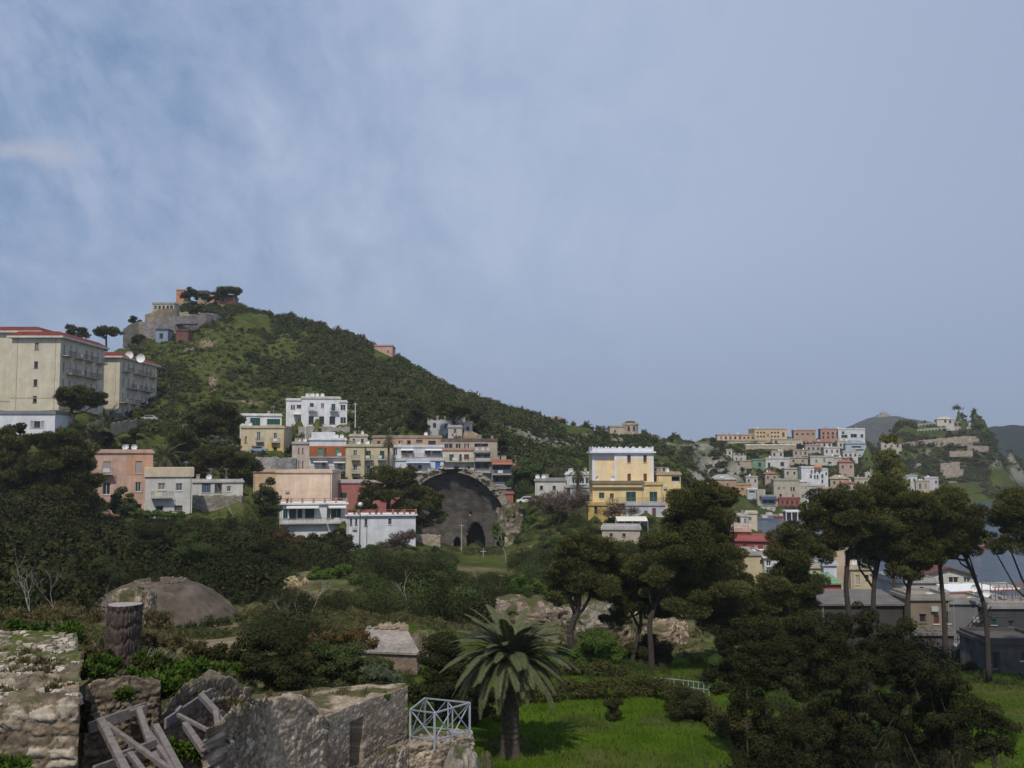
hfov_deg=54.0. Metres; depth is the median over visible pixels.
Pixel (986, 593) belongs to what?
satellite dish
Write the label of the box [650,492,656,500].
window
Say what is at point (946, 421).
headland villa
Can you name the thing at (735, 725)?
clipped hedge
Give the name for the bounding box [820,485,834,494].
slope house
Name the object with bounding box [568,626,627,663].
citrus bush
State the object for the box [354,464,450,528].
pine tree
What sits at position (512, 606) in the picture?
ruin cliff
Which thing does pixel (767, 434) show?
hotel
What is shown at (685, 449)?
ridge trees
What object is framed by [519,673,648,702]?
clipped hedge
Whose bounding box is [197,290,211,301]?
summit house
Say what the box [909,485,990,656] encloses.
pine tree
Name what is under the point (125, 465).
row house
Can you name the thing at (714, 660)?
green shrub
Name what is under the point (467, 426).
gothic villa
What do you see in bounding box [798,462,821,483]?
slope house
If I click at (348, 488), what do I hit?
red house
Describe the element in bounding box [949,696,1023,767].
evergreen shrub
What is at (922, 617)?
window
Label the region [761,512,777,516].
boat
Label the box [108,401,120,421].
pollard tree
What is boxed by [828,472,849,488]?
slope house
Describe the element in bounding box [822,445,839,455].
slope house
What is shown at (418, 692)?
ruin bushes
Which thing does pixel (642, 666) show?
undergrowth
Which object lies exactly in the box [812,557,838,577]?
white annex
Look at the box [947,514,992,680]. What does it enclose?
pine tree
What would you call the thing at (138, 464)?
door
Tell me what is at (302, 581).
ruin lump
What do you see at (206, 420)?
dark pine
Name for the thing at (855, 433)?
ridge house
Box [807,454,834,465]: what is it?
slope house
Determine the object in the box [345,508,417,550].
white house
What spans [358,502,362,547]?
street lamp
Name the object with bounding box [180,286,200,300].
summit tree
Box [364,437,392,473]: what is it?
tenement house
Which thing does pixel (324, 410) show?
white villa
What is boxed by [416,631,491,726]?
ivy tree
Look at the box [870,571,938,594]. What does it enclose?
pale house
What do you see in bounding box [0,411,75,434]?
long house
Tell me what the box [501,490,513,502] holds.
red house
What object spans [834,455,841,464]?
slope house
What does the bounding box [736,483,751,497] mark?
harbour house
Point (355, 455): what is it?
tenement house
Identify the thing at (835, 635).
evergreen shrub
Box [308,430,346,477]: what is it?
loggia house
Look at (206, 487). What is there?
window
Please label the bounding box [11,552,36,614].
bare tree
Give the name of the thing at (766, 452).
headland bushes
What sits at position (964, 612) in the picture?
harbour building
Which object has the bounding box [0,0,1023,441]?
sky
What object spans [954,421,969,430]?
headland house
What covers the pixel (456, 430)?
hut
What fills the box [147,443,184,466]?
palm tree
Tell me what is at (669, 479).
yellow wing
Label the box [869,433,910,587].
conifer
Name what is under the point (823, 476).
slope house
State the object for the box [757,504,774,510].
harbour house
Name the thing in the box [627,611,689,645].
ruin cliff
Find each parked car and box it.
[108,413,127,418]
[141,415,158,419]
[249,446,267,451]
[517,496,531,503]
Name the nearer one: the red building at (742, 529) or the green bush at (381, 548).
the green bush at (381, 548)
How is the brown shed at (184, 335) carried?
on the ground at (1008, 475)
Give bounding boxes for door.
[102,482,109,494]
[134,461,142,473]
[257,432,260,440]
[283,508,287,518]
[298,509,301,518]
[318,448,322,455]
[327,508,329,518]
[337,508,340,518]
[366,451,370,459]
[379,451,384,459]
[435,462,439,468]
[652,508,655,515]
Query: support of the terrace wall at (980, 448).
on the ground at (1008, 475)
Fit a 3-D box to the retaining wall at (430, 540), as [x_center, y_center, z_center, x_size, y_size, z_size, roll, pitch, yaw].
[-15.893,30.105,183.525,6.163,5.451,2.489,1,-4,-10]
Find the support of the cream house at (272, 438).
on the ground at (1008, 475)
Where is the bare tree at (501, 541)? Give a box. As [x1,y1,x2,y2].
[496,527,505,560]
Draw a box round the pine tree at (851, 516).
[797,483,891,650]
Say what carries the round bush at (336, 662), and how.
on the ground at (1008, 475)
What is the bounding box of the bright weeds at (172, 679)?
[0,617,391,767]
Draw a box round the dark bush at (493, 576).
[479,574,509,584]
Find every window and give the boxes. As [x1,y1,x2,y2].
[33,361,37,368]
[34,421,39,427]
[103,461,110,471]
[135,482,140,491]
[156,506,162,511]
[157,483,165,490]
[174,506,181,510]
[176,483,181,490]
[202,483,210,492]
[214,483,221,492]
[250,418,259,425]
[267,419,279,424]
[289,509,295,518]
[305,509,313,518]
[309,416,313,423]
[319,416,323,423]
[329,417,334,423]
[330,508,336,518]
[340,405,345,410]
[340,417,345,423]
[340,493,346,499]
[393,448,397,455]
[428,441,435,444]
[599,493,604,498]
[626,492,635,500]
[627,455,630,462]
[643,455,646,462]
[643,474,647,481]
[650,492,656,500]
[766,560,771,566]
[855,575,859,584]
[919,614,927,623]
[933,615,939,624]
[948,577,959,583]
[963,577,969,582]
[991,619,997,625]
[992,652,1000,669]
[1008,621,1013,626]
[1020,651,1023,661]
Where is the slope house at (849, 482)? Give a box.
[841,479,855,490]
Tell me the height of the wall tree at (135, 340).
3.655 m
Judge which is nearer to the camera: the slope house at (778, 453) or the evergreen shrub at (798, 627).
the evergreen shrub at (798, 627)
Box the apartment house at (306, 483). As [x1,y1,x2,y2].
[275,469,341,500]
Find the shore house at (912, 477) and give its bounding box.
[904,473,916,489]
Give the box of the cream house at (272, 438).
[240,422,292,453]
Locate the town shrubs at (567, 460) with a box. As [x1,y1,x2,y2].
[56,405,686,553]
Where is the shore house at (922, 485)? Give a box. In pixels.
[915,479,929,492]
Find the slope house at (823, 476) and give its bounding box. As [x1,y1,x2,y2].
[819,468,828,486]
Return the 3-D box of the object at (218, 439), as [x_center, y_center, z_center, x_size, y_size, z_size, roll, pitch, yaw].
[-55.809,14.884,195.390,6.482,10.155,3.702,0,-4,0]
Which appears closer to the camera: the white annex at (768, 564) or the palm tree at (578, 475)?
the white annex at (768, 564)
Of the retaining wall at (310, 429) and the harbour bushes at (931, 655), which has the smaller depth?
the harbour bushes at (931, 655)
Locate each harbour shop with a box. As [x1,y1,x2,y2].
[760,495,776,509]
[778,497,800,508]
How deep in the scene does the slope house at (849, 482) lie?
408.01 m
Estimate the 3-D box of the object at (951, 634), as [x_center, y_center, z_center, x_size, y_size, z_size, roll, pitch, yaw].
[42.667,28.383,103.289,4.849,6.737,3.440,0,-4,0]
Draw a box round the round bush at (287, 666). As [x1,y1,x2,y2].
[228,628,319,691]
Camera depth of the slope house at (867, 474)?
478.16 m
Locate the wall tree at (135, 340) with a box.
[130,334,145,344]
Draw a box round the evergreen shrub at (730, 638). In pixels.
[698,616,780,761]
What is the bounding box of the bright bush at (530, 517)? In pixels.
[521,514,536,532]
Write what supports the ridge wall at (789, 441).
on the ground at (1008, 475)
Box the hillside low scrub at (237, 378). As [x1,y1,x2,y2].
[148,303,384,477]
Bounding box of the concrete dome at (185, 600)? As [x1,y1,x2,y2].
[90,576,237,626]
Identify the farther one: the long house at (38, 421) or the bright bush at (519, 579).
the long house at (38, 421)
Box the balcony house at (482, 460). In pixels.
[473,446,491,478]
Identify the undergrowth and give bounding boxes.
[0,619,1023,738]
[43,597,418,681]
[718,709,978,767]
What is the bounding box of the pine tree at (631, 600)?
[597,553,672,661]
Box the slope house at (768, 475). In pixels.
[763,470,776,485]
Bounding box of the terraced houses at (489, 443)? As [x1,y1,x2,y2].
[441,431,497,458]
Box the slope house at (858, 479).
[852,475,868,484]
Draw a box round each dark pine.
[0,426,46,495]
[6,428,110,519]
[159,430,204,477]
[182,399,247,448]
[187,444,264,478]
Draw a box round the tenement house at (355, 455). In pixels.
[345,440,365,478]
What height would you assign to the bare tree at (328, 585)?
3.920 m
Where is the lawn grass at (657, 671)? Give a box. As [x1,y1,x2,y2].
[398,630,1023,767]
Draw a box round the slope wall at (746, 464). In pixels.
[739,460,751,468]
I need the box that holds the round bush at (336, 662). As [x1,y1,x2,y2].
[305,639,398,686]
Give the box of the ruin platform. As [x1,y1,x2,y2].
[0,630,80,767]
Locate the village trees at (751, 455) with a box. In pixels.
[708,437,880,507]
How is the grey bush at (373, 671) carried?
on the ground at (1008, 475)
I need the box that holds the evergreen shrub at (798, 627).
[766,615,833,765]
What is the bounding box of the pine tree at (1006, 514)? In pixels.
[981,487,1023,596]
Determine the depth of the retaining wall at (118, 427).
212.27 m
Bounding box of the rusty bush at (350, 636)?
[305,627,379,650]
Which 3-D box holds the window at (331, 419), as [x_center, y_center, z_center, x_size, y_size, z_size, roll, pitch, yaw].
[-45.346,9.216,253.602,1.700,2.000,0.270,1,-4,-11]
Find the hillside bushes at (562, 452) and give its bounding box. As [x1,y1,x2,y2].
[133,300,706,545]
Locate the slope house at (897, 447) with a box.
[879,441,901,454]
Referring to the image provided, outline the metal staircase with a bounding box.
[934,605,1007,662]
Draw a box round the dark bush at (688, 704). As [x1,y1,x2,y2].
[663,685,707,722]
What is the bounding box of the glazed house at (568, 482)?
[565,468,588,484]
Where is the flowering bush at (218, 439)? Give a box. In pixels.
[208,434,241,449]
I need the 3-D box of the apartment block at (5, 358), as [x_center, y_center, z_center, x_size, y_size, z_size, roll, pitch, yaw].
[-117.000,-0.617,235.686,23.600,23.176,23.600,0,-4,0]
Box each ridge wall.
[726,440,765,443]
[744,444,795,450]
[771,438,802,444]
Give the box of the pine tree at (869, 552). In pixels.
[838,475,918,641]
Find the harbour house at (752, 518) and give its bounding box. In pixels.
[744,510,757,530]
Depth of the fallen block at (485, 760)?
23.14 m
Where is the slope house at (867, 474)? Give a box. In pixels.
[863,469,872,479]
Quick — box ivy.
[491,523,507,546]
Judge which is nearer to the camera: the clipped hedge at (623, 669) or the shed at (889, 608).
the clipped hedge at (623, 669)
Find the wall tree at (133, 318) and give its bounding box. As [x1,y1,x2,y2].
[128,315,142,323]
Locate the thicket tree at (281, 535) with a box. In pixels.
[271,527,306,549]
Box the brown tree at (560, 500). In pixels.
[526,488,590,526]
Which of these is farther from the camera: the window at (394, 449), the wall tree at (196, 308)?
the wall tree at (196, 308)
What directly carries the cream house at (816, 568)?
on the ground at (1008, 475)
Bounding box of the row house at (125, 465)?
[92,444,154,516]
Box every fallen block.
[83,638,103,661]
[443,744,478,767]
[478,750,493,767]
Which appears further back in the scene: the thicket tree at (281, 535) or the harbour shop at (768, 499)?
the harbour shop at (768, 499)
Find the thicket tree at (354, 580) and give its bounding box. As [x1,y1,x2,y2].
[347,566,398,584]
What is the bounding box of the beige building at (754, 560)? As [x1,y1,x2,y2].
[734,547,763,582]
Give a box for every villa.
[192,468,243,495]
[285,398,300,426]
[301,393,340,426]
[339,400,347,424]
[427,416,464,436]
[463,421,472,431]
[934,416,953,430]
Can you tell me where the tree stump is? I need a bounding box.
[104,602,142,674]
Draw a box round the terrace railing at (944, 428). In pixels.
[917,427,970,430]
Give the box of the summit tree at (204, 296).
[200,292,221,301]
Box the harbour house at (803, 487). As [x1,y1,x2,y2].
[799,480,807,502]
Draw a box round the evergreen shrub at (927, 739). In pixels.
[886,645,954,767]
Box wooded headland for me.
[988,425,1023,459]
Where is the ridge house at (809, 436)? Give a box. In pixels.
[791,426,815,442]
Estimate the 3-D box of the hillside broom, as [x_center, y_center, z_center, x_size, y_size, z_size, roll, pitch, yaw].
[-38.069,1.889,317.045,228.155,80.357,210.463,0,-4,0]
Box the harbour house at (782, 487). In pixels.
[770,477,799,506]
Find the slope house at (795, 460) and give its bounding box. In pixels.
[789,457,807,464]
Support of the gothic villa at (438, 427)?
on the ground at (1008, 475)
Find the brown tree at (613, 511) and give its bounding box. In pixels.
[594,498,641,517]
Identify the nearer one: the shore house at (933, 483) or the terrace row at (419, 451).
the terrace row at (419, 451)
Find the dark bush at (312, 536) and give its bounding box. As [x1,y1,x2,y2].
[297,532,321,541]
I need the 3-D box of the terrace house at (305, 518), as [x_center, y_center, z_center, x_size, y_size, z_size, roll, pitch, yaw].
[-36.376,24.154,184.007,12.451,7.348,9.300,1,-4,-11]
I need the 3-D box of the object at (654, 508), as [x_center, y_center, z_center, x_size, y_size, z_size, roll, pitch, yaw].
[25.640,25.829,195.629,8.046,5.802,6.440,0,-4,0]
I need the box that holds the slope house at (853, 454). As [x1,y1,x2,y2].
[841,449,857,462]
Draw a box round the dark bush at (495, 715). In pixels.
[481,687,500,722]
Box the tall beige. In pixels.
[815,546,848,588]
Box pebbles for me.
[0,630,83,704]
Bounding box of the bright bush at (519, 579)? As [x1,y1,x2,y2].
[508,574,548,593]
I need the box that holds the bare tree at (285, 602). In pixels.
[272,593,299,611]
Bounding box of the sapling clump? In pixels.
[870,718,919,767]
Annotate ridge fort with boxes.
[607,425,624,434]
[622,421,638,434]
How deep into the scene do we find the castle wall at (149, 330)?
355.61 m
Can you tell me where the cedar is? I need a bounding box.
[405,404,430,432]
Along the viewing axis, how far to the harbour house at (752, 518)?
289.84 m
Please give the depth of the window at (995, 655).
92.53 m
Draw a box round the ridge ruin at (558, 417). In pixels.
[550,416,563,419]
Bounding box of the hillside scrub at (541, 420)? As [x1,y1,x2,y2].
[125,298,713,505]
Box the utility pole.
[459,523,463,550]
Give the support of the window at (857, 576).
in the cream house at (856, 579)
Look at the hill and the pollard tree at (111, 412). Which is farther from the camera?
the hill
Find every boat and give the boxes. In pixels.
[757,515,773,519]
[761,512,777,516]
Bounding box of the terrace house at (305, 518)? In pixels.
[279,497,348,537]
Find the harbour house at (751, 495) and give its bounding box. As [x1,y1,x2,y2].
[747,488,756,499]
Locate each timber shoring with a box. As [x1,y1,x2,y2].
[87,702,182,767]
[164,688,238,767]
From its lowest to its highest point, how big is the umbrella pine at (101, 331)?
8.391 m
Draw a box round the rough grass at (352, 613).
[0,429,1022,738]
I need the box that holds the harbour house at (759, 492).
[756,489,764,503]
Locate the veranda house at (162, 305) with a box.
[152,302,179,311]
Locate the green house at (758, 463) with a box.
[750,459,765,470]
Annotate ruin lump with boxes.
[112,587,156,627]
[283,575,308,588]
[410,630,434,659]
[494,502,525,545]
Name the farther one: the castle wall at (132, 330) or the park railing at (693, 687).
the castle wall at (132, 330)
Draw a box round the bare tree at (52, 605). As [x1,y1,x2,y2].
[32,567,62,610]
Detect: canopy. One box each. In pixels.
[615,516,647,533]
[782,510,803,520]
[936,582,1020,595]
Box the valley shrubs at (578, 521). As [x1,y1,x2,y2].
[401,511,689,597]
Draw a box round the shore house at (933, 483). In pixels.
[922,475,938,489]
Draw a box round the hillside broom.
[128,302,715,502]
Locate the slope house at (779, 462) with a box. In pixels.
[763,456,789,468]
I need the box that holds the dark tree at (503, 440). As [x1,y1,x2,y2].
[497,435,509,454]
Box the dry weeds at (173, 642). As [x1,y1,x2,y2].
[0,602,368,708]
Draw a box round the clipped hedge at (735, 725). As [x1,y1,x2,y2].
[716,709,784,744]
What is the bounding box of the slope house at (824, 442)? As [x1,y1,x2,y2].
[814,439,831,446]
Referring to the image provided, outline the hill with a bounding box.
[846,416,933,447]
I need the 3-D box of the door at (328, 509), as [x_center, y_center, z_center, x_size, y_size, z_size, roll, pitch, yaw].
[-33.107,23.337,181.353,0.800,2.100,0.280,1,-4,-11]
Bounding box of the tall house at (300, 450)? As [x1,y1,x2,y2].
[291,438,308,468]
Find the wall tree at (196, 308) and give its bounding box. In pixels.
[186,304,212,313]
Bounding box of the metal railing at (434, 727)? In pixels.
[409,697,470,750]
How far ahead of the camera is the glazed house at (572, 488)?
207.94 m
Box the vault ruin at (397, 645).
[360,622,421,674]
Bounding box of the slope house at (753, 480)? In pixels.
[744,474,757,488]
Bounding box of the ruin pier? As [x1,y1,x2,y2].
[504,535,514,546]
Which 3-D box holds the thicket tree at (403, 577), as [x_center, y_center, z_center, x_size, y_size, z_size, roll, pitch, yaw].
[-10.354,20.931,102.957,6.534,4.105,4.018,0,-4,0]
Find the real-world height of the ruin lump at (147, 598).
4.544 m
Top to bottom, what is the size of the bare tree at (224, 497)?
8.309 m
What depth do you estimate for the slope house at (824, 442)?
526.29 m
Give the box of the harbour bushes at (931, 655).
[757,627,978,690]
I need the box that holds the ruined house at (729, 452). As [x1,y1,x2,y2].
[725,449,732,457]
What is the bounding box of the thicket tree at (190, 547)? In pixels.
[166,530,218,567]
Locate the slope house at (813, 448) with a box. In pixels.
[803,443,820,453]
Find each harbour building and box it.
[889,588,953,628]
[945,592,990,643]
[966,596,1023,629]
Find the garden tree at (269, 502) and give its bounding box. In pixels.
[251,477,282,524]
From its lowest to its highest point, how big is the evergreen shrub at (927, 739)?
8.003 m
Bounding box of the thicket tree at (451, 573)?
[433,567,475,592]
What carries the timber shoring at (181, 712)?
attached to the ruin wall at (245, 723)
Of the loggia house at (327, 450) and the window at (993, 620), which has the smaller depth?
the window at (993, 620)
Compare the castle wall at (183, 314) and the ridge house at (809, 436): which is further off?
the ridge house at (809, 436)
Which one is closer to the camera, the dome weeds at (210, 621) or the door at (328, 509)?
the dome weeds at (210, 621)
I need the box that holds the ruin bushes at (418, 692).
[79,641,435,736]
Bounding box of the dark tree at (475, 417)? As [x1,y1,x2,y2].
[469,412,492,432]
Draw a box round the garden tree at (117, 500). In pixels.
[105,486,137,519]
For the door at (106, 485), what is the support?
in the row house at (125, 465)
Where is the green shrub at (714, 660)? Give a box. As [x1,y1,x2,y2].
[707,630,792,668]
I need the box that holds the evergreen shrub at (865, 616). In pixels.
[834,601,898,767]
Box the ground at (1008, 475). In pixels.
[0,305,1023,767]
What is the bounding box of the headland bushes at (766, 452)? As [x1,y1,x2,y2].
[724,409,1023,505]
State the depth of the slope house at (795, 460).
462.64 m
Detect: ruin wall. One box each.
[81,675,160,767]
[160,669,251,767]
[200,696,268,767]
[264,692,330,767]
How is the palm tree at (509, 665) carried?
on the ground at (1008, 475)
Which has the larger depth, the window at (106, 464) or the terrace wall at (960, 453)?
the terrace wall at (960, 453)
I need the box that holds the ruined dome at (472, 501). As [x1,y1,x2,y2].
[414,465,508,547]
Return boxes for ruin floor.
[351,728,474,767]
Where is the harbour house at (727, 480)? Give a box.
[712,474,736,487]
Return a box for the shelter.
[175,324,197,329]
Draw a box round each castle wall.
[123,321,145,347]
[142,313,221,339]
[145,308,180,321]
[177,300,223,305]
[179,312,212,315]
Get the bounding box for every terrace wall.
[902,436,978,446]
[940,462,959,472]
[942,469,963,477]
[949,450,972,456]
[967,445,988,451]
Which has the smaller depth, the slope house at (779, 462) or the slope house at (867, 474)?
the slope house at (779, 462)
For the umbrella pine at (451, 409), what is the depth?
255.98 m
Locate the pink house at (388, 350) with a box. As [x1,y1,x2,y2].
[373,345,395,356]
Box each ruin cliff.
[492,594,569,625]
[561,601,632,635]
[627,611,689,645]
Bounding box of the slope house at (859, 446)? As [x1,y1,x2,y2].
[843,440,866,456]
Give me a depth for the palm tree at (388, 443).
226.28 m
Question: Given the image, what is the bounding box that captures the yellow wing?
[654,467,681,513]
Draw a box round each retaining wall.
[87,417,103,430]
[110,419,137,434]
[192,495,243,511]
[256,457,296,468]
[298,426,349,439]
[416,534,440,547]
[462,431,478,437]
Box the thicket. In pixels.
[0,464,777,651]
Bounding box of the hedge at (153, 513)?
[133,510,187,519]
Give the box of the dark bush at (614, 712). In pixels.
[602,698,623,720]
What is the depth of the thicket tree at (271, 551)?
118.10 m
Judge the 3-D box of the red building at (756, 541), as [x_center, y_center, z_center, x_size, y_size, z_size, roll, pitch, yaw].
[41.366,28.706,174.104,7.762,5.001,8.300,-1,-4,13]
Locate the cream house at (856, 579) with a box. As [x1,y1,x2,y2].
[844,559,872,588]
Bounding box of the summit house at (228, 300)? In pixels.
[209,295,238,304]
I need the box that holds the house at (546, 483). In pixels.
[534,474,566,497]
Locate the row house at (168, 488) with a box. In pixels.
[144,461,193,518]
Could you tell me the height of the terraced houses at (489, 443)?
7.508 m
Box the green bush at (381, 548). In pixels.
[357,544,404,552]
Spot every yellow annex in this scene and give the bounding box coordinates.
[589,476,663,515]
[643,482,663,501]
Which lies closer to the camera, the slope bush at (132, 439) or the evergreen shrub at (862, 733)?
the evergreen shrub at (862, 733)
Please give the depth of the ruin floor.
22.67 m
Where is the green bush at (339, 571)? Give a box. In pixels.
[306,563,353,579]
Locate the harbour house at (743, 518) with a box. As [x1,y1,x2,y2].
[731,510,747,524]
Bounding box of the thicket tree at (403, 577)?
[386,568,441,590]
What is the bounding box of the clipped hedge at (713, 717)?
[638,671,733,738]
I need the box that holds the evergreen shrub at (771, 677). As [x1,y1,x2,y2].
[726,640,811,767]
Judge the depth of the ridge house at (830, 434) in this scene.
559.65 m
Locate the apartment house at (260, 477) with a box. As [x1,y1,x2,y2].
[253,469,280,499]
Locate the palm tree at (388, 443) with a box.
[380,431,397,465]
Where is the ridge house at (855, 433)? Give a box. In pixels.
[837,425,864,441]
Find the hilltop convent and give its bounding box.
[876,410,890,417]
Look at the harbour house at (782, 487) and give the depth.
402.22 m
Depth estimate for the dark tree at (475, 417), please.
261.14 m
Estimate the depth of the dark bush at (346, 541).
168.01 m
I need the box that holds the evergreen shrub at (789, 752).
[742,712,836,767]
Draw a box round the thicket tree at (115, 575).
[88,556,131,592]
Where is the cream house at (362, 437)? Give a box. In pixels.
[349,427,367,443]
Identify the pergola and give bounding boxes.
[979,582,1023,600]
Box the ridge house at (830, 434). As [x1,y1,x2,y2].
[818,427,838,442]
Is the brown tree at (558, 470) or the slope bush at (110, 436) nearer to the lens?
the slope bush at (110, 436)
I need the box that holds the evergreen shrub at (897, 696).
[852,616,936,767]
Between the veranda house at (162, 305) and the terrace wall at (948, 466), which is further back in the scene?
the terrace wall at (948, 466)
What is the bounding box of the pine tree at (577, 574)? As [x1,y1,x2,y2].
[542,530,624,660]
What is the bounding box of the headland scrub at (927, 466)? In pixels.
[702,405,1023,509]
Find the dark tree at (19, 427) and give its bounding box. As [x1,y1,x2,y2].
[1,422,36,445]
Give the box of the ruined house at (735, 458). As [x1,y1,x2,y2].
[732,453,745,461]
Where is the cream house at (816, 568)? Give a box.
[808,563,821,572]
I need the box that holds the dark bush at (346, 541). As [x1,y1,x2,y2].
[318,528,361,550]
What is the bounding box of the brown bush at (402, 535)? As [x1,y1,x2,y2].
[375,528,416,548]
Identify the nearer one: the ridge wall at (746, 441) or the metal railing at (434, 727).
the metal railing at (434, 727)
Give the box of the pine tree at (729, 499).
[694,483,768,635]
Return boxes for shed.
[175,329,192,341]
[585,501,607,522]
[803,589,904,645]
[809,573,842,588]
[956,627,1023,674]
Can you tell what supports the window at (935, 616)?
in the harbour building at (925, 611)
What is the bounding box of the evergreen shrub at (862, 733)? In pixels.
[818,660,900,767]
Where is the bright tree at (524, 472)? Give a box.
[504,458,555,487]
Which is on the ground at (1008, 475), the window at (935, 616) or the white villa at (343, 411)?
the white villa at (343, 411)
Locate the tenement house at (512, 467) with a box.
[511,455,519,488]
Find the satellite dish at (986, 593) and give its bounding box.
[983,590,990,597]
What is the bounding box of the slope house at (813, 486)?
[807,482,821,494]
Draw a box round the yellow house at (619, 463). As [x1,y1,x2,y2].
[587,446,655,497]
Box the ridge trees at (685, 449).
[271,311,723,475]
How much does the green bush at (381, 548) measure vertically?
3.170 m
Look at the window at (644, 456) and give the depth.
198.54 m
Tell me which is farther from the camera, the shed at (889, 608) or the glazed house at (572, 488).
the glazed house at (572, 488)
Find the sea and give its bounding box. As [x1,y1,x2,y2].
[757,502,1023,595]
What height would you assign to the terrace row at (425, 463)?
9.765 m
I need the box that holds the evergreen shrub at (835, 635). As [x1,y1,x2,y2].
[779,612,871,767]
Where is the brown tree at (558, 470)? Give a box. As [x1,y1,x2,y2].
[541,466,566,476]
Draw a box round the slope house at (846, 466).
[837,458,853,476]
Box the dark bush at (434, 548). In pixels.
[409,545,447,553]
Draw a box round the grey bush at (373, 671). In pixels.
[359,662,404,683]
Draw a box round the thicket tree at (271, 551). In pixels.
[246,538,292,567]
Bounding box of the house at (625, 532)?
[601,523,640,543]
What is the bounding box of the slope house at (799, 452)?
[791,448,807,456]
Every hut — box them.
[155,328,173,342]
[447,425,462,437]
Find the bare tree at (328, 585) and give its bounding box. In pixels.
[312,579,336,611]
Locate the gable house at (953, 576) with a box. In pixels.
[922,564,977,593]
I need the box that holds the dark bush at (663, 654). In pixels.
[619,633,674,666]
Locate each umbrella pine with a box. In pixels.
[51,384,108,427]
[64,323,91,338]
[92,324,124,351]
[211,285,242,303]
[432,401,473,424]
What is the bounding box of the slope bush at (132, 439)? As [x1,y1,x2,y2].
[115,427,143,448]
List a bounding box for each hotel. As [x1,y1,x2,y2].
[715,433,739,440]
[740,434,752,439]
[748,425,786,442]
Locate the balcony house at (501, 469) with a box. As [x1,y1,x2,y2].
[491,456,511,489]
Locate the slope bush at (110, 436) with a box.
[94,430,115,446]
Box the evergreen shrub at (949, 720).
[910,659,978,767]
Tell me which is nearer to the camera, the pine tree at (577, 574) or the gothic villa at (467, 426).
the pine tree at (577, 574)
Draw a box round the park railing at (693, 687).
[652,677,709,696]
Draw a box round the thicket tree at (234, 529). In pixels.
[215,514,257,549]
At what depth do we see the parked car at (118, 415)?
225.34 m
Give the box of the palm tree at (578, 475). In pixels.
[566,461,586,495]
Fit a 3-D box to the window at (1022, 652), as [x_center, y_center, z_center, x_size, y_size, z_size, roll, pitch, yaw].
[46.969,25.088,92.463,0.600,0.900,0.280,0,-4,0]
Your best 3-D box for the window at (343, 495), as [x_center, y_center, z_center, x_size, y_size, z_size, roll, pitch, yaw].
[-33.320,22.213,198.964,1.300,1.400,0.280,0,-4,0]
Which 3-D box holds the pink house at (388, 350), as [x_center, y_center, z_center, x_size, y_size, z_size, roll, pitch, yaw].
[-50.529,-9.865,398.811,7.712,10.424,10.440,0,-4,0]
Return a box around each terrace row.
[372,428,442,444]
[393,437,444,457]
[393,451,444,475]
[442,440,474,469]
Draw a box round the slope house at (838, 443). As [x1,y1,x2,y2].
[835,439,847,448]
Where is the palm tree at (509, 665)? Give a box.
[438,604,579,758]
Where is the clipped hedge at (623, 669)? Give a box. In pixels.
[532,656,630,677]
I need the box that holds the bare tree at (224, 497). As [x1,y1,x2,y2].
[213,480,231,513]
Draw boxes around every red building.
[728,525,750,534]
[729,533,773,548]
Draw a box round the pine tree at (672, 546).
[619,477,752,667]
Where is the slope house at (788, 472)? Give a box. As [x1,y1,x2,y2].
[782,466,797,478]
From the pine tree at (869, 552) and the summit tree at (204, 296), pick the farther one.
the summit tree at (204, 296)
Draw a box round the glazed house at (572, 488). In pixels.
[564,484,588,501]
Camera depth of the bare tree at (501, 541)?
163.27 m
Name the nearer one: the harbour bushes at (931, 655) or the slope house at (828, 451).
the harbour bushes at (931, 655)
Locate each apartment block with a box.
[0,327,50,410]
[6,331,109,414]
[103,351,160,418]
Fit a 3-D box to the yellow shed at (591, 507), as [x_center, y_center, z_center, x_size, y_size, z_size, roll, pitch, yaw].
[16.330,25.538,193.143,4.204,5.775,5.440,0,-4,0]
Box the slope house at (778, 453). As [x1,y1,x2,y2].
[770,449,783,456]
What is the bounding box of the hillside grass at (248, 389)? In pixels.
[127,306,459,486]
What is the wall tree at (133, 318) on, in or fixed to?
on the castle wall at (132, 330)
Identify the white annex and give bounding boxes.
[752,549,778,572]
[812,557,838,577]
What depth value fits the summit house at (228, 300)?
399.53 m
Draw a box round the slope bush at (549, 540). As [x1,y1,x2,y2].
[535,533,601,550]
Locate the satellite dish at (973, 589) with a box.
[971,585,976,592]
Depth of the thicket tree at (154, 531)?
126.17 m
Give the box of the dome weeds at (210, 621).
[136,571,247,628]
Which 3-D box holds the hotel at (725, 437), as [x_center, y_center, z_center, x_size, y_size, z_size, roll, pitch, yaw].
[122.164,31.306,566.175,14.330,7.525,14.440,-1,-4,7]
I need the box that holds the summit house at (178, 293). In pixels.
[176,289,188,302]
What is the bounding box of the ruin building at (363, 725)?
[251,683,407,767]
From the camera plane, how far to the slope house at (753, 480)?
418.14 m
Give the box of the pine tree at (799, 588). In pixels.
[749,519,831,665]
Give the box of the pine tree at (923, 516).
[883,489,965,643]
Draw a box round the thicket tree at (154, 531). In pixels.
[134,522,182,551]
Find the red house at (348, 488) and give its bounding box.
[338,479,411,511]

